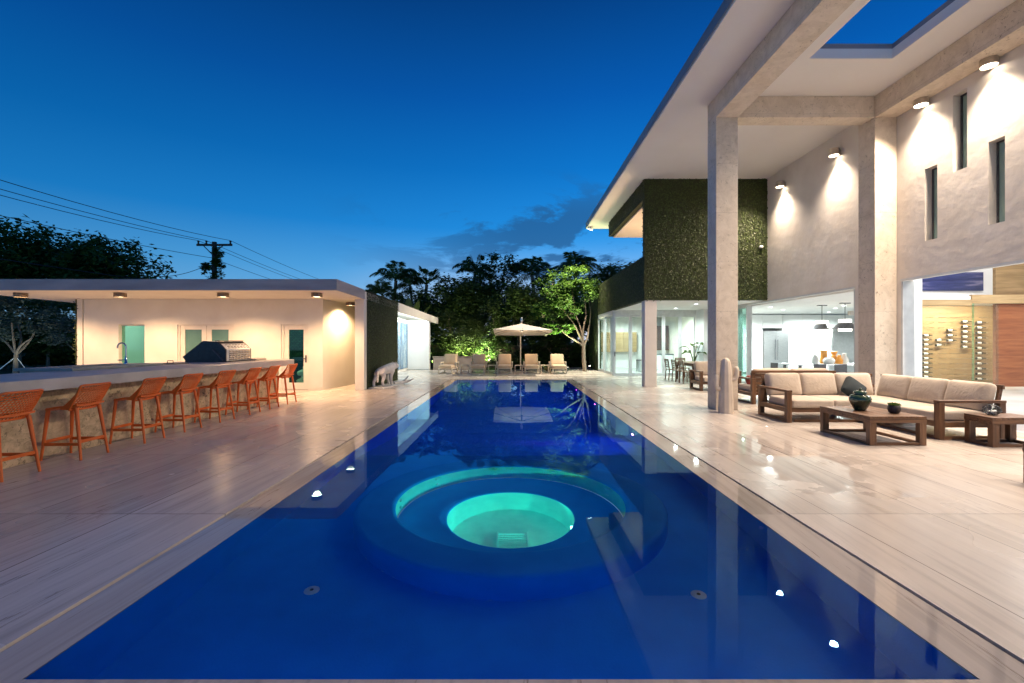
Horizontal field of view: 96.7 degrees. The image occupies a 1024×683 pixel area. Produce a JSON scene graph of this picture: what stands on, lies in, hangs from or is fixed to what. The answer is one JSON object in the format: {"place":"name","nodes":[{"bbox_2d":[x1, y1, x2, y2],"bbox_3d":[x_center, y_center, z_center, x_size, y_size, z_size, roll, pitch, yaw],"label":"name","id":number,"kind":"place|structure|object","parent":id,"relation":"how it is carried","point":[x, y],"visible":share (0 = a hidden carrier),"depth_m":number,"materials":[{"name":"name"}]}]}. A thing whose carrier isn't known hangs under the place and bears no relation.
{"place":"outdoors","nodes":[
{"label":"outdoors","id":0,"kind":"place"},
{"bbox_2d":[0,342,579,373],"bbox_3d":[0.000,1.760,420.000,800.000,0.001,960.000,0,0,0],"label":"lawn","id":1,"kind":"structure","parent":0,"point":[8,370],"depth_m":28.61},
{"bbox_2d":[0,349,31,368],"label":"dense shrub","id":2,"kind":"object","parent":1,"relation":"on","point":[3,362],"visible":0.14,"depth_m":28.58,"materials":[{"name":"green plant"}]},
{"bbox_2d":[0,295,69,372],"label":"bushy tree","id":3,"kind":"object","parent":1,"relation":"on","point":[32,343],"visible":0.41,"depth_m":24.64,"materials":[{"name":"green plant"}]},
{"bbox_2d":[0,214,72,354],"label":"broad tree","id":4,"kind":"object","parent":1,"relation":"on","point":[13,269],"visible":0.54,"depth_m":32.88,"materials":[{"name":"green plant"}]},
{"bbox_2d":[0,319,73,369],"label":"dense shrub","id":5,"kind":"object","parent":1,"relation":"on","point":[40,358],"visible":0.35,"depth_m":28.18,"materials":[{"name":"green plant"}]},
{"bbox_2d":[0,296,74,373],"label":"staked tree","id":6,"kind":"object","parent":1,"relation":"on","point":[12,336],"visible":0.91,"depth_m":18.21,"materials":[{"name":"green plant"}]},
{"bbox_2d":[3,299,74,366],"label":"bushy tree","id":7,"kind":"object","parent":1,"relation":"on","point":[36,302],"visible":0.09,"depth_m":25.53,"materials":[{"name":"green plant"}]},
{"bbox_2d":[22,313,74,366],"bbox_3d":[-29.194,0.253,29.633,5.200,4.104,5.500,0,0,-25],"label":"dense shrub","id":8,"kind":"object","parent":1,"relation":"on","point":[70,361],"visible":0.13,"depth_m":29.25,"materials":[{"name":"green plant"}]},
{"bbox_2d":[0,221,102,313],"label":"broad tree","id":9,"kind":"object","parent":1,"relation":"on","point":[62,238],"visible":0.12,"depth_m":35.17,"materials":[{"name":"green plant"}]},
{"bbox_2d":[29,301,74,354],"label":"bushy tree","id":10,"kind":"object","parent":1,"relation":"on","point":[70,334],"visible":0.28,"depth_m":24.79,"materials":[{"name":"green plant"}]},
{"bbox_2d":[28,231,159,313],"bbox_3d":[-32.184,-3.255,35.205,8.284,10.279,7.433,0,0,-36],"label":"broad tree","id":11,"kind":"object","parent":1,"relation":"on","point":[58,257],"visible":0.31,"depth_m":33.80,"materials":[{"name":"green plant"}]},
{"bbox_2d":[52,237,176,309],"bbox_3d":[-31.890,-3.379,37.021,7.616,10.533,8.489,0,0,-15],"label":"broad tree","id":12,"kind":"object","parent":1,"relation":"on","point":[129,248],"visible":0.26,"depth_m":35.79,"materials":[{"name":"green plant"}]},
{"bbox_2d":[196,240,231,278],"bbox_3d":[-26.050,-3.535,39.850,3.100,10.591,1.641,0,0,0],"label":"utility pole","id":13,"kind":"object","parent":1,"relation":"on","point":[216,254],"visible":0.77,"depth_m":39.72,"materials":[{"name":"brown wood"}]},
{"bbox_2d":[0,215,268,278],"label":"power cable","id":14,"kind":"object","parent":13,"relation":"attached to","point":[115,240],"visible":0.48,"depth_m":29.47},
{"bbox_2d":[0,195,290,278],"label":"power cable","id":15,"kind":"object","parent":13,"relation":"attached to","point":[126,226],"visible":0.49,"depth_m":31.37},
{"bbox_2d":[0,189,298,278],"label":"power cable","id":16,"kind":"object","parent":13,"relation":"attached to","point":[129,223],"visible":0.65,"depth_m":30.88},
{"bbox_2d":[1,180,317,278],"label":"power cable","id":17,"kind":"object","parent":13,"relation":"attached to","point":[134,218],"visible":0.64,"depth_m":28.79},
{"bbox_2d":[0,320,586,355],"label":"treeline","id":18,"kind":"object","parent":1,"relation":"on","point":[512,342],"visible":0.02,"depth_m":52.15,"materials":[{"name":"green plant"}]},
{"bbox_2d":[366,281,405,301],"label":"feather palm","id":19,"kind":"object","parent":1,"relation":"on","point":[383,287],"visible":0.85,"depth_m":33.78,"materials":[{"name":"green plant"}]},
{"bbox_2d":[369,260,417,300],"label":"feather palm","id":20,"kind":"object","parent":1,"relation":"on","point":[391,273],"visible":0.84,"depth_m":35.54,"materials":[{"name":"green plant"}]},
{"bbox_2d":[391,270,427,305],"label":"feather palm","id":21,"kind":"object","parent":1,"relation":"on","point":[417,280],"visible":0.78,"depth_m":35.73,"materials":[{"name":"green plant"}]},
{"bbox_2d":[389,285,438,334],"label":"broad tree","id":22,"kind":"object","parent":1,"relation":"on","point":[407,292],"visible":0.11,"depth_m":35.40,"materials":[{"name":"green plant"}]},
{"bbox_2d":[405,298,445,352],"bbox_3d":[-6.681,-0.508,28.832,5.146,4.535,1.089,0,0,0],"label":"banana plant","id":23,"kind":"object","parent":1,"relation":"on","point":[408,302],"visible":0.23,"depth_m":28.75,"materials":[{"name":"green plant"}]},
{"bbox_2d":[413,266,440,301],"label":"fan palm","id":24,"kind":"object","parent":1,"relation":"on","point":[431,274],"visible":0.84,"depth_m":35.62,"materials":[{"name":"green plant"}]},
{"bbox_2d":[430,339,464,361],"bbox_3d":[-4.315,0.935,29.533,3.137,2.247,2.966,0,0,0],"label":"dense shrub","id":25,"kind":"object","parent":1,"relation":"on","point":[434,352],"visible":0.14,"depth_m":29.48,"materials":[{"name":"green plant"}]},
{"bbox_2d":[411,272,494,339],"bbox_3d":[-4.304,-1.554,32.989,6.549,6.793,7.300,0,0,-17],"label":"broad tree","id":26,"kind":"object","parent":1,"relation":"on","point":[464,299],"visible":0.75,"depth_m":32.16,"materials":[{"name":"green plant"}]},
{"bbox_2d":[430,311,486,355],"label":"bushy tree","id":27,"kind":"object","parent":1,"relation":"on","point":[460,343],"visible":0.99,"depth_m":28.04,"materials":[{"name":"green plant"}]},
{"bbox_2d":[433,276,510,342],"bbox_3d":[-3.131,-1.778,36.903,7.792,7.251,6.991,0,0,41],"label":"broad tree","id":28,"kind":"object","parent":1,"relation":"on","point":[488,321],"visible":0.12,"depth_m":35.35,"materials":[{"name":"green plant"}]},
{"bbox_2d":[451,253,496,285],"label":"feather palm","id":29,"kind":"object","parent":1,"relation":"on","point":[466,265],"visible":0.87,"depth_m":36.68,"materials":[{"name":"green plant"}]},
{"bbox_2d":[466,301,517,367],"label":"bushy tree","id":30,"kind":"object","parent":1,"relation":"on","point":[491,338],"visible":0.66,"depth_m":29.54,"materials":[{"name":"green plant"}]},
{"bbox_2d":[470,250,525,342],"bbox_3d":[-1.320,-2.721,36.264,5.011,9.144,5.109,0,0,19],"label":"tall tree","id":31,"kind":"object","parent":1,"relation":"on","point":[494,257],"visible":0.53,"depth_m":35.62,"materials":[{"name":"green plant"}]},
{"bbox_2d":[485,342,527,368],"bbox_3d":[-0.449,0.998,29.549,2.896,2.074,2.738,0,0,-12],"label":"dense shrub","id":32,"kind":"object","parent":1,"relation":"on","point":[506,350],"visible":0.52,"depth_m":29.48,"materials":[{"name":"green plant"}]},
{"bbox_2d":[430,345,588,366],"bbox_3d":[0.432,0.970,31.063,14.865,1.580,0.134,0,0,0],"label":"hedge","id":33,"kind":"object","parent":1,"relation":"on","point":[493,363],"visible":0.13,"depth_m":31.00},
{"bbox_2d":[479,281,552,366],"bbox_3d":[0.388,-1.097,30.854,5.664,5.856,5.082,0,0,-22],"label":"broad tree","id":34,"kind":"object","parent":1,"relation":"on","point":[517,306],"visible":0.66,"depth_m":29.94,"materials":[{"name":"green plant"}]},
{"bbox_2d":[516,344,552,364],"bbox_3d":[1.560,0.935,29.928,2.965,2.246,3.136,0,0,-28],"label":"dense shrub","id":35,"kind":"object","parent":1,"relation":"on","point":[543,354],"visible":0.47,"depth_m":29.65,"materials":[{"name":"green plant"}]},
{"bbox_2d":[511,256,557,353],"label":"feather palm","id":36,"kind":"object","parent":1,"relation":"on","point":[534,264],"visible":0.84,"depth_m":35.81,"materials":[{"name":"green plant"}]},
{"bbox_2d":[501,269,568,327],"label":"broad tree","id":37,"kind":"object","parent":1,"relation":"on","point":[541,286],"visible":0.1,"depth_m":35.30,"materials":[{"name":"green plant"}]},
{"bbox_2d":[523,312,579,361],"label":"bushy tree","id":38,"kind":"object","parent":1,"relation":"on","point":[542,341],"visible":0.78,"depth_m":28.65,"materials":[{"name":"green plant"}]},
{"bbox_2d":[538,336,588,366],"bbox_3d":[3.442,0.841,29.025,3.494,2.503,3.303,0,0,31],"label":"dense shrub","id":39,"kind":"object","parent":1,"relation":"on","point":[567,360],"visible":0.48,"depth_m":28.49,"materials":[{"name":"green plant"}]},
{"bbox_2d":[538,273,605,343],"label":"broad tree","id":40,"kind":"object","parent":1,"relation":"on","point":[581,317],"visible":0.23,"depth_m":31.33,"materials":[{"name":"green plant"}]},
{"bbox_2d":[544,251,600,340],"bbox_3d":[4.587,-2.521,34.892,4.443,8.628,4.176,0,0,-16],"label":"feather palm","id":41,"kind":"object","parent":1,"relation":"on","point":[579,260],"visible":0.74,"depth_m":34.49,"materials":[{"name":"green plant"}]},
{"bbox_2d":[563,331,588,366],"bbox_3d":[4.962,0.645,29.876,4.239,3.037,4.008,0,0,-43],"label":"dense shrub","id":42,"kind":"object","parent":1,"relation":"on","point":[580,356],"visible":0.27,"depth_m":29.14,"materials":[{"name":"green plant"}]},
{"bbox_2d":[575,261,618,307],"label":"tall tree","id":43,"kind":"object","parent":1,"relation":"on","point":[605,275],"visible":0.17,"depth_m":32.76,"materials":[{"name":"green plant"}]},
{"bbox_2d":[586,0,1023,432],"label":"house","id":44,"kind":"structure","parent":1,"relation":"on","point":[897,221],"depth_m":10.70,"materials":[{"name":"paint"}]},
{"bbox_2d":[598,318,602,370],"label":"folding door","id":45,"kind":"structure","parent":44,"relation":"in","point":[599,369],"depth_m":24.77,"materials":[{"name":"metal"}]},
{"bbox_2d":[605,316,610,373],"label":"folding door","id":46,"kind":"structure","parent":44,"relation":"in","point":[609,372],"depth_m":22.51,"materials":[{"name":"metal"}]},
{"bbox_2d":[611,315,613,375],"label":"folding door","id":47,"kind":"structure","parent":44,"relation":"in","point":[612,317],"depth_m":21.27,"materials":[{"name":"metal"}]},
{"bbox_2d":[601,332,636,351],"bbox_3d":[6.200,0.035,27.255,2.400,1.170,0.370,0,0,0],"label":"wall cabinet unit","id":48,"kind":"object","parent":44,"relation":"attached to","point":[622,341],"depth_m":27.07,"materials":[{"name":"brown wood"}]},
{"bbox_2d":[616,333,622,351],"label":"door","id":49,"kind":"structure","parent":48,"relation":"in","point":[619,336],"depth_m":27.07,"materials":[{"name":"brown wood"}]},
{"bbox_2d":[624,333,636,351],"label":"door","id":50,"kind":"structure","parent":48,"relation":"in","point":[626,335],"depth_m":27.07,"materials":[{"name":"brown wood"}]},
{"bbox_2d":[614,315,629,375],"bbox_3d":[5.105,0.175,21.170,0.762,2.830,0.110,0,0,0],"label":"folding door","id":51,"kind":"structure","parent":44,"relation":"in","point":[615,374],"depth_m":21.18,"materials":[{"name":"metal"}]},
{"bbox_2d":[630,315,641,375],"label":"folding door","id":52,"kind":"structure","parent":44,"relation":"in","point":[631,374],"depth_m":21.18,"materials":[{"name":"metal"}]},
{"bbox_2d":[657,315,663,375],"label":"folding door","id":53,"kind":"structure","parent":44,"relation":"in","point":[658,374],"depth_m":21.18,"materials":[{"name":"metal"}]},
{"bbox_2d":[657,326,668,349],"bbox_3d":[8.225,-0.200,25.950,1.350,1.400,0.040,0,0,0],"label":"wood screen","id":54,"kind":"object","parent":44,"relation":"attached to","point":[659,337],"visible":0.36,"depth_m":25.93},
{"bbox_2d":[664,315,679,375],"bbox_3d":[7.415,0.175,21.200,0.762,2.830,0.050,0,0,0],"label":"folding door","id":55,"kind":"structure","parent":44,"relation":"in","point":[678,316],"depth_m":21.18,"materials":[{"name":"metal"}]},
{"bbox_2d":[680,315,695,375],"bbox_3d":[8.160,0.175,21.200,0.712,2.830,0.050,0,0,0],"label":"folding door","id":56,"kind":"structure","parent":44,"relation":"in","point":[681,316],"depth_m":21.18,"materials":[{"name":"metal"}]},
{"bbox_2d":[738,305,747,382],"bbox_3d":[9.002,0.105,17.830,0.045,2.970,0.780,0,0,0],"label":"sliding door","id":57,"kind":"structure","parent":44,"relation":"in","point":[740,307],"depth_m":17.47,"materials":[{"name":"metal"}]},
{"bbox_2d":[739,306,748,379],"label":"sliding door","id":58,"kind":"structure","parent":44,"relation":"in","point":[748,306],"depth_m":17.45,"materials":[{"name":"metal"}]},
{"bbox_2d":[740,306,750,379],"bbox_3d":[9.122,0.105,17.860,0.045,2.970,0.780,0,0,0],"label":"sliding door","id":59,"kind":"structure","parent":44,"relation":"in","point":[749,306],"depth_m":17.48,"materials":[{"name":"metal"}]},
{"bbox_2d":[741,306,751,379],"bbox_3d":[9.182,0.105,17.875,0.045,2.970,0.780,0,0,0],"label":"sliding door","id":60,"kind":"structure","parent":44,"relation":"in","point":[751,306],"depth_m":18.21,"materials":[{"name":"metal"}]},
{"bbox_2d":[762,331,788,368],"bbox_3d":[12.980,0.500,22.654,1.240,2.040,0.652,0,0,0],"label":"fridge","id":61,"kind":"object","parent":44,"relation":"in","point":[775,346],"visible":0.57,"depth_m":22.39,"materials":[{"name":"silver metal"}]},
{"bbox_2d":[778,363,853,367],"bbox_3d":[11.875,1.200,16.325,4.050,0.800,1.150,0,0,0],"label":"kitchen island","id":62,"kind":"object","parent":44,"relation":"on","point":[799,365],"visible":0.27,"depth_m":15.85,"materials":[{"name":"white paint"}]},
{"bbox_2d":[810,305,833,331],"bbox_3d":[11.560,-0.860,17.000,0.800,1.000,0.800,0,0,0],"label":"pendant lamp","id":63,"kind":"object","parent":44,"relation":"hanging from","point":[821,326],"visible":1,"depth_m":16.84,"materials":[{"name":"grey metal"}]},
{"bbox_2d":[827,329,853,372],"bbox_3d":[14.449,0.455,19.650,1.971,2.280,0.399,0,0,0],"label":"leaning mirror","id":64,"kind":"object","parent":44,"relation":"on","point":[842,342],"visible":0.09,"depth_m":19.71,"materials":[{"name":"silver metal"}]},
{"bbox_2d":[832,303,853,330],"bbox_3d":[11.690,-0.860,16.000,0.800,1.000,0.800,0,0,0],"label":"pendant lamp","id":65,"kind":"object","parent":44,"relation":"hanging from","point":[845,325],"visible":0.94,"depth_m":15.83,"materials":[{"name":"grey metal"}]},
{"bbox_2d":[913,96,929,107],"bbox_3d":[8.822,-5.183,9.820,0.274,0.185,0.260,0,0,0],"label":"wall lamp","id":66,"kind":"object","parent":44,"relation":"attached to","point":[921,102],"visible":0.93,"depth_m":9.77,"materials":[{"name":"silver metal"}]},
{"bbox_2d":[932,168,936,238],"bbox_3d":[9.145,-2.960,9.745,0.070,1.556,0.286,0,0,0],"label":"slit window","id":67,"kind":"structure","parent":44,"relation":"in","point":[934,171],"depth_m":9.85,"materials":[{"name":"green glass"}]},
{"bbox_2d":[926,317,987,379],"bbox_3d":[17.201,0.464,17.648,2.267,2.806,0.195,0,0,0],"label":"wine rack","id":68,"kind":"object","parent":44,"relation":"attached to","point":[957,348],"visible":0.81,"depth_m":17.62,"materials":[{"name":"silver metal"}]},
{"bbox_2d":[960,92,966,169],"bbox_3d":[9.145,-4.220,9.115,0.070,1.556,0.286,0,0,0],"label":"slit window","id":69,"kind":"structure","parent":44,"relation":"in","point":[963,98],"depth_m":9.21,"materials":[{"name":"black glass"}]},
{"bbox_2d":[979,55,999,69],"bbox_3d":[8.822,-5.183,8.420,0.274,0.185,0.260,0,0,0],"label":"wall lamp","id":70,"kind":"object","parent":44,"relation":"attached to","point":[989,62],"visible":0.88,"depth_m":8.38,"materials":[{"name":"silver metal"}]},
{"bbox_2d":[996,139,1004,222],"bbox_3d":[9.145,-2.970,8.425,0.070,1.556,0.286,0,0,0],"label":"slit window","id":71,"kind":"structure","parent":44,"relation":"in","point":[1000,146],"depth_m":8.51,"materials":[{"name":"black glass"}]},
{"bbox_2d":[0,0,947,340],"label":"sky","id":72,"kind":"structure","parent":0,"point":[342,140],"materials":[{"name":"blue"}]},
{"bbox_2d":[24,380,977,678],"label":"pool water","id":73,"kind":"structure","parent":0,"point":[510,530],"depth_m":3.04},
{"bbox_2d":[0,367,1023,663],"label":"deck","id":74,"kind":"structure","parent":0,"point":[936,523],"depth_m":4.99,"materials":[{"name":"stone"}]},
{"bbox_2d":[0,388,43,482],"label":"bar stool","id":75,"kind":"object","parent":74,"relation":"on","point":[26,411],"visible":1,"depth_m":5.42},
{"bbox_2d":[39,382,110,460],"bbox_3d":[-6.040,1.089,6.331,0.619,1.027,0.499,0,0,-2],"label":"bar stool","id":76,"kind":"object","parent":74,"relation":"on","point":[71,406],"visible":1,"depth_m":6.22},
{"bbox_2d":[109,376,166,443],"bbox_3d":[-5.996,1.089,7.332,0.619,1.027,0.499,0,0,-3],"label":"bar stool","id":77,"kind":"object","parent":74,"relation":"on","point":[139,397],"visible":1,"depth_m":7.22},
{"bbox_2d":[0,359,293,468],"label":"bar counter","id":78,"kind":"object","parent":74,"relation":"on","point":[59,385],"visible":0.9,"depth_m":7.32,"materials":[{"name":"concrete"}]},
{"bbox_2d":[183,340,250,361],"bbox_3d":[-7.284,0.232,11.244,1.090,0.513,1.076,0,0,0],"label":"barbecue grill","id":79,"kind":"object","parent":78,"relation":"on","point":[221,351],"visible":1,"depth_m":10.74,"materials":[{"name":"silver metal"}]},
{"bbox_2d":[154,373,202,431],"bbox_3d":[-5.999,1.089,8.230,0.619,1.027,0.499,0,0,0],"label":"bar stool","id":80,"kind":"object","parent":74,"relation":"on","point":[184,390],"visible":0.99,"depth_m":8.14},
{"bbox_2d":[194,369,235,422],"bbox_3d":[-5.980,1.089,9.198,0.619,1.027,0.499,0,0,2],"label":"bar stool","id":81,"kind":"object","parent":74,"relation":"on","point":[214,385],"visible":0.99,"depth_m":9.09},
{"bbox_2d":[0,279,437,389],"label":"pool house","id":82,"kind":"structure","parent":74,"relation":"on","point":[329,339],"depth_m":15.00,"materials":[{"name":"beige paint"}]},
{"bbox_2d":[179,326,206,361],"bbox_3d":[-10.565,0.534,15.052,0.881,2.113,0.095,0,0,0],"label":"door","id":83,"kind":"structure","parent":82,"relation":"in","point":[190,336],"depth_m":15.06,"materials":[{"name":"white glass"}]},
{"bbox_2d":[207,326,232,340],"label":"door","id":84,"kind":"structure","parent":82,"relation":"in","point":[214,333],"depth_m":15.05,"materials":[{"name":"white glass"}]},
{"bbox_2d":[283,326,307,389],"bbox_3d":[-7.165,0.534,15.052,0.821,2.113,0.095,0,0,0],"label":"door","id":85,"kind":"structure","parent":82,"relation":"in","point":[298,386],"depth_m":15.05,"materials":[{"name":"white wood"}]},
{"bbox_2d":[225,367,261,414],"bbox_3d":[-5.950,1.089,10.121,0.619,1.027,0.499,0,0,-1],"label":"bar stool","id":86,"kind":"object","parent":74,"relation":"on","point":[250,380],"visible":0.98,"depth_m":10.01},
{"bbox_2d":[247,365,279,409],"bbox_3d":[-5.929,1.089,10.901,0.619,1.027,0.499,0,0,-2],"label":"bar stool","id":87,"kind":"object","parent":74,"relation":"on","point":[269,376],"visible":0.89,"depth_m":10.78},
{"bbox_2d":[267,363,297,404],"bbox_3d":[-5.926,1.089,11.779,0.619,1.027,0.499,0,0,2],"label":"bar stool","id":88,"kind":"object","parent":74,"relation":"on","point":[290,370],"visible":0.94,"depth_m":11.67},
{"bbox_2d":[368,362,403,388],"bbox_3d":[-4.480,1.168,16.147,0.580,0.862,1.600,0,0,12],"label":"lion statue","id":89,"kind":"object","parent":74,"relation":"on","point":[386,371],"visible":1,"depth_m":15.88,"materials":[{"name":"stone"}]},
{"bbox_2d":[438,354,458,373],"bbox_3d":[-3.223,1.119,22.876,0.840,0.961,1.272,0,0,8],"label":"lounge chair","id":90,"kind":"object","parent":74,"relation":"on","point":[450,361],"visible":0.98,"depth_m":23.11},
{"bbox_2d":[433,356,471,369],"bbox_3d":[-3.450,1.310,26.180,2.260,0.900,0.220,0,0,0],"label":"lounge chair","id":91,"kind":"object","parent":74,"relation":"on","point":[461,360],"visible":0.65,"depth_m":26.10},
{"bbox_2d":[470,354,486,373],"bbox_3d":[-1.713,1.119,22.876,0.840,0.961,1.272,0,0,0],"label":"lounge chair","id":92,"kind":"object","parent":74,"relation":"on","point":[478,361],"visible":0.99,"depth_m":23.11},
{"bbox_2d":[496,354,512,373],"bbox_3d":[-0.399,1.119,22.876,0.840,0.961,1.272,0,0,0],"label":"lounge chair","id":93,"kind":"object","parent":74,"relation":"on","point":[504,361],"visible":0.99,"depth_m":23.11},
{"bbox_2d":[493,318,552,370],"bbox_3d":[0.480,0.196,23.225,2.841,2.806,3.751,0,0,0],"label":"patio umbrella","id":94,"kind":"object","parent":74,"relation":"on","point":[520,329],"visible":1,"depth_m":23.16,"materials":[{"name":"beige fabric"}]},
{"bbox_2d":[523,354,539,373],"bbox_3d":[0.966,1.119,22.876,0.840,0.961,1.272,0,0,0],"label":"lounge chair","id":95,"kind":"object","parent":74,"relation":"on","point":[531,361],"visible":0.98,"depth_m":23.11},
{"bbox_2d":[549,354,566,373],"bbox_3d":[2.293,1.119,22.876,0.840,0.961,1.272,0,0,-2],"label":"lounge chair","id":96,"kind":"object","parent":74,"relation":"on","point":[557,361],"visible":0.98,"depth_m":23.11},
{"bbox_2d":[529,264,600,371],"bbox_3d":[2.952,-1.254,24.417,4.098,5.774,2.381,0,0,-25],"label":"lit tree","id":97,"kind":"object","parent":74,"relation":"on","point":[564,288],"visible":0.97,"depth_m":24.25,"materials":[{"name":"green plant"}]},
{"bbox_2d":[680,342,706,368],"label":"potted plant","id":98,"kind":"object","parent":74,"relation":"on","point":[694,353],"visible":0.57,"depth_m":20.61,"materials":[{"name":"green plant"}]},
{"bbox_2d":[689,361,741,390],"bbox_3d":[6.740,1.139,15.180,1.343,0.922,0.960,0,0,0],"label":"loveseat","id":99,"kind":"object","parent":74,"relation":"on","point":[698,372],"visible":0.48,"depth_m":15.37,"materials":[{"name":"fabric"}]},
{"bbox_2d":[713,358,738,413],"bbox_3d":[4.799,0.983,10.224,0.523,1.235,0.325,0,0,-26],"label":"cactus sculpture","id":100,"kind":"object","parent":74,"relation":"on","point":[723,385],"visible":1,"depth_m":10.13,"materials":[{"name":"beige ceramic"}]},
{"bbox_2d":[738,368,835,403],"bbox_3d":[7.180,1.144,12.110,2.143,0.912,1.028,0,0,0],"label":"teak sofa","id":101,"kind":"object","parent":74,"relation":"on","point":[751,388],"visible":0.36,"depth_m":11.66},
{"bbox_2d":[820,406,926,445],"bbox_3d":[5.920,1.375,7.550,0.880,0.450,1.140,0,0,0],"label":"coffee table","id":102,"kind":"object","parent":74,"relation":"on","point":[870,417],"visible":0.96,"depth_m":7.10,"materials":[{"name":"brown wood"}]},
{"bbox_2d":[848,388,871,410],"bbox_3d":[5.820,0.963,7.620,0.316,0.370,0.316,0,0,0],"label":"ginger jar","id":103,"kind":"object","parent":102,"relation":"on","point":[860,399],"visible":1,"depth_m":7.53,"materials":[{"name":"green ceramic"}]},
{"bbox_2d":[887,402,901,413],"bbox_3d":[6.121,1.060,7.294,0.185,0.175,0.188,0,0,0],"label":"succulent pot","id":104,"kind":"object","parent":102,"relation":"on","point":[894,408],"visible":1,"depth_m":7.25,"materials":[{"name":"black ceramic"}]},
{"bbox_2d":[758,373,1006,439],"bbox_3d":[6.744,1.142,8.772,2.690,0.917,2.766,0,0,0],"label":"corner sofa","id":105,"kind":"object","parent":74,"relation":"on","point":[941,404],"visible":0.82,"depth_m":8.95,"materials":[{"name":"fabric"}]},
{"bbox_2d":[841,376,866,395],"bbox_3d":[7.180,1.000,9.580,0.564,0.536,0.318,0,0,0],"label":"throw pillow","id":106,"kind":"object","parent":105,"relation":"on","point":[850,385],"visible":0.66,"depth_m":9.52,"materials":[{"name":"grey fabric"}]},
{"bbox_2d":[964,413,1023,447],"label":"end table","id":107,"kind":"object","parent":74,"relation":"on","point":[1010,421],"visible":0.95,"depth_m":7.07,"materials":[{"name":"brown wood"}]},
{"bbox_2d":[981,404,1002,414],"bbox_3d":[7.500,1.070,7.120,0.208,0.158,0.237,0,0,0],"label":"bowl","id":108,"kind":"object","parent":107,"relation":"on","point":[992,412],"visible":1,"depth_m":7.09,"materials":[{"name":"silver metal"}]},
{"bbox_2d":[657,354,673,369],"bbox_3d":[8.197,1.150,25.590,1.495,0.900,0.660,0,0,0],"label":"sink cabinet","id":109,"kind":"object","parent":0,"point":[669,357],"visible":0.32,"depth_m":25.30,"materials":[{"name":"white paint"}]},
{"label":"pool basin","id":110,"kind":"structure","parent":0,"visible":0},
{"bbox_2d":[0,379,1023,682],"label":"pool coping","id":111,"kind":"object","parent":110,"relation":"on","point":[952,639],"visible":0.89,"depth_m":2.84,"materials":[{"name":"stone"}]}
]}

